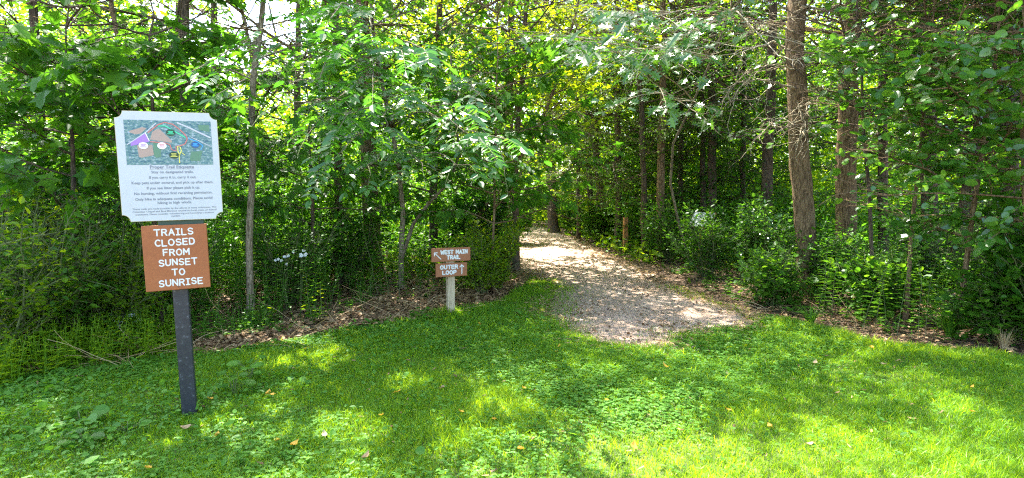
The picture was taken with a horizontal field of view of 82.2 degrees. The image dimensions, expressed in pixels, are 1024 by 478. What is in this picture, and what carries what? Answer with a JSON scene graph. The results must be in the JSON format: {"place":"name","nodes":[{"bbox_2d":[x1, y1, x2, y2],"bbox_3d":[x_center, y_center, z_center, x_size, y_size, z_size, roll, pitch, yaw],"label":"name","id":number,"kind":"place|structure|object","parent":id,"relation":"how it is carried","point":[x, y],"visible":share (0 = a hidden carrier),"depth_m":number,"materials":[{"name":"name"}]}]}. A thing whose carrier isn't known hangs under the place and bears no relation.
{"place":"outdoors","nodes":[
{"label":"outdoors","id":0,"kind":"place"},
{"bbox_2d":[0,0,1021,191],"label":"sky","id":1,"kind":"structure","parent":0,"point":[275,3],"materials":[{"name":"white"}]},
{"bbox_2d":[0,275,1023,477],"bbox_3d":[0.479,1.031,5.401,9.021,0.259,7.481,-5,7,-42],"label":"grass","id":2,"kind":"structure","parent":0,"point":[1014,429],"depth_m":4.23,"materials":[{"name":"green plant"}]},
{"bbox_2d":[51,404,109,431],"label":"broad leaved weed","id":3,"kind":"object","parent":2,"relation":"on","point":[99,410],"visible":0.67,"depth_m":3.94,"materials":[{"name":"green plant"}]},
{"bbox_2d":[57,428,106,445],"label":"broad leaved weed","id":4,"kind":"object","parent":2,"relation":"on","point":[98,434],"visible":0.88,"depth_m":3.64,"materials":[{"name":"green plant"}]},
{"bbox_2d":[103,418,153,441],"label":"broad leaved weed","id":5,"kind":"object","parent":2,"relation":"on","point":[117,424],"visible":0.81,"depth_m":3.81,"materials":[{"name":"green plant"}]},
{"bbox_2d":[216,370,256,393],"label":"broad leaved weed","id":6,"kind":"object","parent":2,"relation":"on","point":[250,382],"visible":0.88,"depth_m":4.48,"materials":[{"name":"green plant"}]},
{"bbox_2d":[226,355,265,377],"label":"broad leaved weed","id":7,"kind":"object","parent":2,"relation":"on","point":[233,363],"visible":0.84,"depth_m":4.74,"materials":[{"name":"green plant"}]},
{"bbox_2d":[361,450,368,459],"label":"fallen leaf","id":8,"kind":"object","parent":2,"relation":"on","point":[365,454],"visible":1,"depth_m":3.37,"materials":[{"name":"beige plant"}]},
{"bbox_2d":[409,307,432,315],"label":"broad leaved weed","id":9,"kind":"object","parent":2,"relation":"on","point":[421,312],"visible":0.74,"depth_m":7.01,"materials":[{"name":"green plant"}]},
{"bbox_2d":[0,300,1023,477],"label":"clover","id":10,"kind":"object","parent":2,"relation":"on","point":[42,404],"visible":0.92,"depth_m":4.28,"materials":[{"name":"green plant"}]},
{"bbox_2d":[631,441,636,450],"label":"fallen leaf","id":11,"kind":"object","parent":2,"relation":"on","point":[633,444],"visible":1,"depth_m":3.53,"materials":[{"name":"yellow plant"}]},
{"bbox_2d":[0,192,1023,376],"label":"ground","id":12,"kind":"structure","parent":0,"point":[734,290],"depth_m":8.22,"materials":[{"name":"brown plant"}]},
{"bbox_2d":[0,173,115,358],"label":"shrub","id":13,"kind":"object","parent":12,"relation":"on","point":[20,316],"visible":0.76,"depth_m":5.34,"materials":[{"name":"green plant"}]},
{"bbox_2d":[0,129,127,294],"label":"shrub","id":14,"kind":"object","parent":12,"relation":"on","point":[39,187],"visible":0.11,"depth_m":6.88,"materials":[{"name":"green plant"}]},
{"bbox_2d":[0,187,143,344],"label":"shrub","id":15,"kind":"object","parent":12,"relation":"on","point":[94,286],"visible":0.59,"depth_m":5.60,"materials":[{"name":"green plant"}]},
{"bbox_2d":[0,139,147,293],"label":"shrub","id":16,"kind":"object","parent":12,"relation":"on","point":[105,202],"visible":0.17,"depth_m":6.91,"materials":[{"name":"green plant"}]},
{"bbox_2d":[0,0,172,231],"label":"tree","id":17,"kind":"object","parent":12,"relation":"on","point":[41,142],"visible":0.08,"depth_m":7.19,"materials":[{"name":"green plant"}]},
{"bbox_2d":[0,300,176,385],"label":"edge weeds","id":18,"kind":"object","parent":12,"relation":"on","point":[145,341],"visible":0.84,"depth_m":5.31,"materials":[{"name":"green plant"}]},
{"bbox_2d":[0,0,201,329],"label":"sapling","id":19,"kind":"object","parent":12,"relation":"on","point":[16,38],"visible":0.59,"depth_m":5.79,"materials":[{"name":"green plant"}]},
{"bbox_2d":[32,204,208,339],"bbox_3d":[-4.144,0.377,6.130,1.687,1.512,1.376,0,5,0],"label":"shrub","id":20,"kind":"object","parent":12,"relation":"on","point":[105,302],"visible":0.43,"depth_m":6.09,"materials":[{"name":"green plant"}]},
{"bbox_2d":[111,313,140,327],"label":"broad leaved weed","id":21,"kind":"object","parent":12,"relation":"on","point":[125,319],"visible":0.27,"depth_m":6.06,"materials":[{"name":"green plant"}]},
{"bbox_2d":[0,0,257,231],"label":"tree","id":22,"kind":"object","parent":12,"relation":"on","point":[33,11],"visible":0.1,"depth_m":8.38,"materials":[{"name":"green plant"}]},
{"bbox_2d":[26,192,237,319],"bbox_3d":[-4.356,0.093,6.807,2.044,1.850,1.709,-3,6,-34],"label":"shrub","id":23,"kind":"object","parent":12,"relation":"on","point":[216,249],"visible":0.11,"depth_m":6.87,"materials":[{"name":"green plant"}]},
{"bbox_2d":[0,0,269,327],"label":"sapling","id":24,"kind":"object","parent":12,"relation":"on","point":[73,114],"visible":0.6,"depth_m":6.04,"materials":[{"name":"green plant"}]},
{"bbox_2d":[0,0,314,242],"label":"tree","id":25,"kind":"object","parent":12,"relation":"on","point":[112,10],"visible":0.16,"depth_m":7.76,"materials":[{"name":"green plant"}]},
{"bbox_2d":[114,111,222,416],"bbox_3d":[-2.284,0.247,4.030,0.590,2.192,0.138,-4,6,-25],"label":"trail notice","id":26,"kind":"object","parent":12,"relation":"on","point":[169,172],"visible":1,"depth_m":3.93,"materials":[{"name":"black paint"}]},
{"bbox_2d":[0,0,342,261],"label":"tree","id":27,"kind":"object","parent":12,"relation":"on","point":[213,15],"visible":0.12,"depth_m":12.08,"materials":[{"name":"green plant"}]},
{"bbox_2d":[0,0,344,288],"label":"tree","id":28,"kind":"object","parent":12,"relation":"on","point":[182,11],"visible":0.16,"depth_m":8.48,"materials":[{"name":"green plant"}]},
{"bbox_2d":[249,307,278,320],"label":"broad leaved weed","id":29,"kind":"object","parent":12,"relation":"on","point":[269,308],"visible":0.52,"depth_m":6.73,"materials":[{"name":"green plant"}]},
{"bbox_2d":[266,241,303,309],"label":"flowering weed","id":30,"kind":"object","parent":12,"relation":"on","point":[285,267],"visible":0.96,"depth_m":7.56,"materials":[{"name":"green plant"}]},
{"bbox_2d":[215,194,355,302],"bbox_3d":[-3.060,0.135,8.188,1.736,1.524,1.811,4,6,35],"label":"shrub","id":31,"kind":"object","parent":12,"relation":"on","point":[264,247],"visible":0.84,"depth_m":8.03,"materials":[{"name":"green plant"}]},
{"bbox_2d":[135,0,435,323],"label":"tree","id":32,"kind":"object","parent":12,"relation":"on","point":[384,4],"visible":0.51,"depth_m":6.73,"materials":[{"name":"green plant"}]},
{"bbox_2d":[174,0,407,222],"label":"tree","id":33,"kind":"object","parent":12,"relation":"on","point":[299,91],"visible":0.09,"depth_m":13.15,"materials":[{"name":"green plant"}]},
{"bbox_2d":[288,245,317,311],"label":"flowering weed","id":34,"kind":"object","parent":12,"relation":"on","point":[305,254],"visible":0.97,"depth_m":7.48,"materials":[{"name":"green plant"}]},
{"bbox_2d":[301,275,327,320],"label":"tall weed","id":35,"kind":"object","parent":12,"relation":"on","point":[321,306],"visible":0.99,"depth_m":6.91,"materials":[{"name":"green plant"}]},
{"bbox_2d":[182,38,450,292],"bbox_3d":[-2.840,-1.150,8.544,3.770,4.075,3.713,0,5,0],"label":"sapling","id":36,"kind":"object","parent":12,"relation":"on","point":[268,201],"visible":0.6,"depth_m":8.13,"materials":[{"name":"green plant"}]},
{"bbox_2d":[104,0,551,290],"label":"compound leaf tree","id":37,"kind":"object","parent":12,"relation":"on","point":[374,112],"visible":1,"depth_m":5.23,"materials":[{"name":"green plant"}]},
{"bbox_2d":[218,0,450,284],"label":"tree","id":38,"kind":"object","parent":12,"relation":"on","point":[339,162],"visible":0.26,"depth_m":9.23,"materials":[{"name":"green plant"}]},
{"bbox_2d":[171,0,498,274],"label":"tree","id":39,"kind":"object","parent":12,"relation":"on","point":[365,148],"visible":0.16,"depth_m":10.29,"materials":[{"name":"green plant"}]},
{"bbox_2d":[285,191,393,284],"bbox_3d":[-2.645,-0.027,9.437,1.499,1.582,1.812,0,5,0],"label":"shrub","id":40,"kind":"object","parent":12,"relation":"on","point":[352,247],"visible":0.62,"depth_m":9.34,"materials":[{"name":"green plant"}]},
{"bbox_2d":[356,209,406,294],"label":"tall weed","id":41,"kind":"object","parent":12,"relation":"on","point":[387,285],"visible":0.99,"depth_m":8.38,"materials":[{"name":"green plant"}]},
{"bbox_2d":[272,0,584,265],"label":"tree","id":42,"kind":"object","parent":12,"relation":"on","point":[420,3],"visible":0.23,"depth_m":10.99,"materials":[{"name":"green plant"}]},
{"bbox_2d":[431,247,469,312],"bbox_3d":[-0.751,0.571,7.136,0.483,0.945,0.125,-2,5,-22],"label":"trail marker","id":43,"kind":"object","parent":12,"relation":"on","point":[450,269],"visible":0.99,"depth_m":7.08,"materials":[{"name":"brown paint"}]},
{"bbox_2d":[439,223,513,293],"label":"shrub","id":44,"kind":"object","parent":12,"relation":"on","point":[475,274],"visible":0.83,"depth_m":8.55,"materials":[{"name":"green plant"}]},
{"bbox_2d":[440,167,522,259],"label":"shrub","id":45,"kind":"object","parent":12,"relation":"on","point":[476,206],"visible":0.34,"depth_m":11.03,"materials":[{"name":"green plant"}]},
{"bbox_2d":[457,206,537,290],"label":"shrub","id":46,"kind":"object","parent":12,"relation":"on","point":[512,237],"visible":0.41,"depth_m":8.89,"materials":[{"name":"green plant"}]},
{"bbox_2d":[338,0,661,242],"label":"tree","id":47,"kind":"object","parent":12,"relation":"on","point":[550,22],"visible":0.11,"depth_m":12.68,"materials":[{"name":"green plant"}]},
{"bbox_2d":[385,0,631,291],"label":"sapling","id":48,"kind":"object","parent":12,"relation":"on","point":[539,198],"visible":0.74,"depth_m":8.53,"materials":[{"name":"green plant"}]},
{"bbox_2d":[0,0,1022,282],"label":"distant woodland","id":49,"kind":"object","parent":12,"relation":"on","point":[816,176],"visible":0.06,"depth_m":19.87,"materials":[{"name":"green plant"}]},
{"bbox_2d":[0,1,1023,281],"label":"thicket","id":50,"kind":"object","parent":12,"relation":"on","point":[452,195],"visible":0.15,"depth_m":12.45,"materials":[{"name":"green plant"}]},
{"bbox_2d":[0,209,1023,372],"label":"undergrowth","id":51,"kind":"object","parent":12,"relation":"on","point":[236,284],"visible":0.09,"depth_m":7.55,"materials":[{"name":"green plant"}]},
{"bbox_2d":[485,176,547,231],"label":"shrub","id":52,"kind":"object","parent":12,"relation":"on","point":[527,216],"visible":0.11,"depth_m":16.23,"materials":[{"name":"green plant"}]},
{"bbox_2d":[375,0,682,271],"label":"tree","id":53,"kind":"object","parent":12,"relation":"on","point":[518,124],"visible":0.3,"depth_m":10.74,"materials":[{"name":"green plant"}]},
{"bbox_2d":[436,0,634,232],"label":"tree","id":54,"kind":"object","parent":12,"relation":"on","point":[553,224],"visible":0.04,"depth_m":20.34,"materials":[{"name":"green plant"}]},
{"bbox_2d":[440,0,656,261],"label":"tree","id":55,"kind":"object","parent":12,"relation":"on","point":[580,87],"visible":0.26,"depth_m":10.70,"materials":[{"name":"green plant"}]},
{"bbox_2d":[555,194,595,230],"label":"shrub","id":56,"kind":"object","parent":12,"relation":"on","point":[569,214],"visible":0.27,"depth_m":20.09,"materials":[{"name":"green plant"}]},
{"bbox_2d":[514,0,649,239],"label":"tree","id":57,"kind":"object","parent":12,"relation":"on","point":[578,234],"visible":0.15,"depth_m":17.16,"materials":[{"name":"green plant"}]},
{"bbox_2d":[480,0,695,238],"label":"tree","id":58,"kind":"object","parent":12,"relation":"on","point":[598,75],"visible":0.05,"depth_m":17.42,"materials":[{"name":"green plant"}]},
{"bbox_2d":[573,197,624,239],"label":"shrub","id":59,"kind":"object","parent":12,"relation":"on","point":[595,220],"visible":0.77,"depth_m":16.78,"materials":[{"name":"green plant"}]},
{"bbox_2d":[528,0,678,241],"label":"tree","id":60,"kind":"object","parent":12,"relation":"on","point":[586,134],"visible":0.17,"depth_m":16.73,"materials":[{"name":"green plant"}]},
{"bbox_2d":[513,0,721,245],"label":"tree","id":61,"kind":"object","parent":12,"relation":"on","point":[616,159],"visible":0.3,"depth_m":15.04,"materials":[{"name":"green plant"}]},
{"bbox_2d":[622,217,627,252],"bbox_3d":[2.764,-0.047,14.256,0.120,0.960,0.100,-1,5,-10],"label":"wooden post","id":62,"kind":"object","parent":12,"relation":"on","point":[625,221],"visible":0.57,"depth_m":14.20,"materials":[{"name":"brown wood"}]},
{"bbox_2d":[605,200,668,249],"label":"shrub","id":63,"kind":"object","parent":12,"relation":"on","point":[630,231],"visible":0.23,"depth_m":14.61,"materials":[{"name":"green plant"}]},
{"bbox_2d":[476,0,841,259],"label":"young oak","id":64,"kind":"object","parent":12,"relation":"on","point":[673,53],"visible":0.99,"depth_m":6.65,"materials":[{"name":"green plant"}]},
{"bbox_2d":[561,0,759,254],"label":"conifer","id":65,"kind":"object","parent":12,"relation":"on","point":[641,138],"visible":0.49,"depth_m":13.22,"materials":[{"name":"green plant"}]},
{"bbox_2d":[633,192,715,260],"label":"shrub","id":66,"kind":"object","parent":12,"relation":"on","point":[663,244],"visible":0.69,"depth_m":12.43,"materials":[{"name":"green plant"}]},
{"bbox_2d":[588,0,783,239],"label":"conifer","id":67,"kind":"object","parent":12,"relation":"on","point":[680,180],"visible":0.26,"depth_m":14.29,"materials":[{"name":"green plant"}]},
{"bbox_2d":[574,0,811,257],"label":"tree","id":68,"kind":"object","parent":12,"relation":"on","point":[661,167],"visible":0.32,"depth_m":12.71,"materials":[{"name":"green plant"}]},
{"bbox_2d":[662,199,742,277],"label":"shrub","id":69,"kind":"object","parent":12,"relation":"on","point":[710,235],"visible":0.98,"depth_m":10.27,"materials":[{"name":"green plant"}]},
{"bbox_2d":[691,212,716,268],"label":"weed","id":70,"kind":"object","parent":12,"relation":"on","point":[698,216],"visible":0.26,"depth_m":11.43,"materials":[{"name":"white plant"}]},
{"bbox_2d":[622,0,787,211],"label":"tree","id":71,"kind":"object","parent":12,"relation":"on","point":[702,169],"visible":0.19,"depth_m":14.10,"materials":[{"name":"green plant"}]},
{"bbox_2d":[665,174,747,229],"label":"shrub","id":72,"kind":"object","parent":12,"relation":"on","point":[722,196],"visible":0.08,"depth_m":15.39,"materials":[{"name":"green plant"}]},
{"bbox_2d":[621,0,821,247],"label":"tree","id":73,"kind":"object","parent":12,"relation":"on","point":[711,161],"visible":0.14,"depth_m":13.76,"materials":[{"name":"green plant"}]},
{"bbox_2d":[645,0,835,238],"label":"conifer","id":74,"kind":"object","parent":12,"relation":"on","point":[740,154],"visible":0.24,"depth_m":13.90,"materials":[{"name":"green plant"}]},
{"bbox_2d":[715,187,818,277],"bbox_3d":[4.221,-0.081,9.860,1.487,1.600,1.592,-1,5,-12],"label":"shrub","id":75,"kind":"object","parent":12,"relation":"on","point":[750,238],"visible":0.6,"depth_m":9.62,"materials":[{"name":"green plant"}]},
{"bbox_2d":[729,238,824,307],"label":"shrub","id":76,"kind":"object","parent":12,"relation":"on","point":[774,282],"visible":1,"depth_m":7.79,"materials":[{"name":"green plant"}]},
{"bbox_2d":[699,0,867,298],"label":"tree","id":77,"kind":"object","parent":12,"relation":"on","point":[800,172],"visible":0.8,"depth_m":8.34,"materials":[{"name":"brown plant"}]},
{"bbox_2d":[664,0,915,250],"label":"tree","id":78,"kind":"object","parent":12,"relation":"on","point":[767,154],"visible":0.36,"depth_m":12.22,"materials":[{"name":"green plant"}]},
{"bbox_2d":[748,173,835,251],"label":"shrub","id":79,"kind":"object","parent":12,"relation":"on","point":[786,205],"visible":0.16,"depth_m":13.21,"materials":[{"name":"green plant"}]},
{"bbox_2d":[782,306,809,315],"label":"broad leaved weed","id":80,"kind":"object","parent":12,"relation":"on","point":[789,309],"visible":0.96,"depth_m":7.30,"materials":[{"name":"green plant"}]},
{"bbox_2d":[661,0,932,252],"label":"tree","id":81,"kind":"object","parent":12,"relation":"on","point":[843,213],"visible":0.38,"depth_m":9.44,"materials":[{"name":"green plant"}]},
{"bbox_2d":[797,303,828,322],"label":"grass clump","id":82,"kind":"object","parent":12,"relation":"on","point":[811,318],"visible":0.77,"depth_m":6.86,"materials":[{"name":"green plant"}]},
{"bbox_2d":[811,217,844,317],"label":"tall weed","id":83,"kind":"object","parent":12,"relation":"on","point":[828,287],"visible":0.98,"depth_m":7.04,"materials":[{"name":"green plant"}]},
{"bbox_2d":[781,213,895,300],"bbox_3d":[4.686,0.249,8.338,1.484,1.262,1.169,4,7,39],"label":"shrub","id":84,"kind":"object","parent":12,"relation":"on","point":[820,252],"visible":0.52,"depth_m":8.30,"materials":[{"name":"green plant"}]},
{"bbox_2d":[726,0,1005,308],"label":"sapling","id":85,"kind":"object","parent":12,"relation":"on","point":[904,16],"visible":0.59,"depth_m":7.52,"materials":[{"name":"green plant"}]},
{"bbox_2d":[856,243,903,329],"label":"tall weed","id":86,"kind":"object","parent":12,"relation":"on","point":[879,285],"visible":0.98,"depth_m":6.53,"materials":[{"name":"green plant"}]},
{"bbox_2d":[742,0,1020,278],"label":"tree","id":87,"kind":"object","parent":12,"relation":"on","point":[816,136],"visible":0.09,"depth_m":9.94,"materials":[{"name":"green plant"}]},
{"bbox_2d":[821,238,945,317],"bbox_3d":[4.637,0.483,7.383,1.298,0.957,1.329,0,5,0],"label":"shrub","id":88,"kind":"object","parent":12,"relation":"on","point":[863,282],"visible":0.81,"depth_m":7.19,"materials":[{"name":"green plant"}]},
{"bbox_2d":[774,0,995,255],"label":"conifer","id":89,"kind":"object","parent":12,"relation":"on","point":[884,176],"visible":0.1,"depth_m":11.39,"materials":[{"name":"green plant"}]},
{"bbox_2d":[876,318,910,329],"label":"broad leaved weed","id":90,"kind":"object","parent":12,"relation":"on","point":[879,319],"visible":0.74,"depth_m":6.60,"materials":[{"name":"green plant"}]},
{"bbox_2d":[767,0,1023,324],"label":"sapling","id":91,"kind":"object","parent":12,"relation":"on","point":[868,59],"visible":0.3,"depth_m":6.70,"materials":[{"name":"green plant"}]},
{"bbox_2d":[795,0,1023,337],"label":"sapling","id":92,"kind":"object","parent":12,"relation":"on","point":[992,223],"visible":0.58,"depth_m":6.14,"materials":[{"name":"green plant"}]},
{"bbox_2d":[808,0,1017,284],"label":"tree","id":93,"kind":"object","parent":12,"relation":"on","point":[966,188],"visible":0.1,"depth_m":9.32,"materials":[{"name":"green plant"}]},
{"bbox_2d":[893,234,940,337],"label":"tall weed","id":94,"kind":"object","parent":12,"relation":"on","point":[926,309],"visible":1,"depth_m":6.21,"materials":[{"name":"green plant"}]},
{"bbox_2d":[820,0,1023,248],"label":"sapling","id":95,"kind":"object","parent":12,"relation":"on","point":[961,166],"visible":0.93,"depth_m":5.53,"materials":[{"name":"green plant"}]},
{"bbox_2d":[829,0,1020,204],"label":"tree","id":96,"kind":"object","parent":12,"relation":"on","point":[985,92],"visible":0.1,"depth_m":7.71,"materials":[{"name":"green plant"}]},
{"bbox_2d":[847,0,1019,241],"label":"tree","id":97,"kind":"object","parent":12,"relation":"on","point":[983,28],"visible":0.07,"depth_m":8.24,"materials":[{"name":"green plant"}]},
{"bbox_2d":[863,195,1021,296],"bbox_3d":[5.999,0.032,8.477,1.754,1.640,1.472,0,5,0],"label":"shrub","id":98,"kind":"object","parent":12,"relation":"on","point":[901,230],"visible":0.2,"depth_m":8.42,"materials":[{"name":"green plant"}]},
{"bbox_2d":[926,305,974,338],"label":"grass clump","id":99,"kind":"object","parent":12,"relation":"on","point":[947,325],"visible":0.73,"depth_m":6.23,"materials":[{"name":"green plant"}]},
{"bbox_2d":[921,200,1021,292],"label":"shrub","id":100,"kind":"object","parent":12,"relation":"on","point":[974,263],"visible":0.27,"depth_m":7.38,"materials":[{"name":"green plant"}]},
{"bbox_2d":[929,263,1023,340],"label":"shrub","id":101,"kind":"object","parent":12,"relation":"on","point":[979,305],"visible":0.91,"depth_m":5.97,"materials":[{"name":"green plant"}]},
{"bbox_2d":[963,165,1023,328],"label":"shrub","id":102,"kind":"object","parent":12,"relation":"on","point":[1003,256],"visible":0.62,"depth_m":5.86,"materials":[{"name":"green plant"}]},
{"bbox_2d":[991,329,1021,349],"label":"grass clump","id":103,"kind":"object","parent":12,"relation":"on","point":[1003,344],"visible":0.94,"depth_m":5.77,"materials":[{"name":"plant"}]},
{"bbox_2d":[520,225,759,357],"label":"path","id":104,"kind":"structure","parent":0,"point":[572,279],"depth_m":8.44,"materials":[{"name":"beige gravel"}]},
{"bbox_2d":[2,233,1022,477],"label":"path debris","id":105,"kind":"object","parent":104,"relation":"on","point":[594,329],"visible":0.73,"depth_m":7.00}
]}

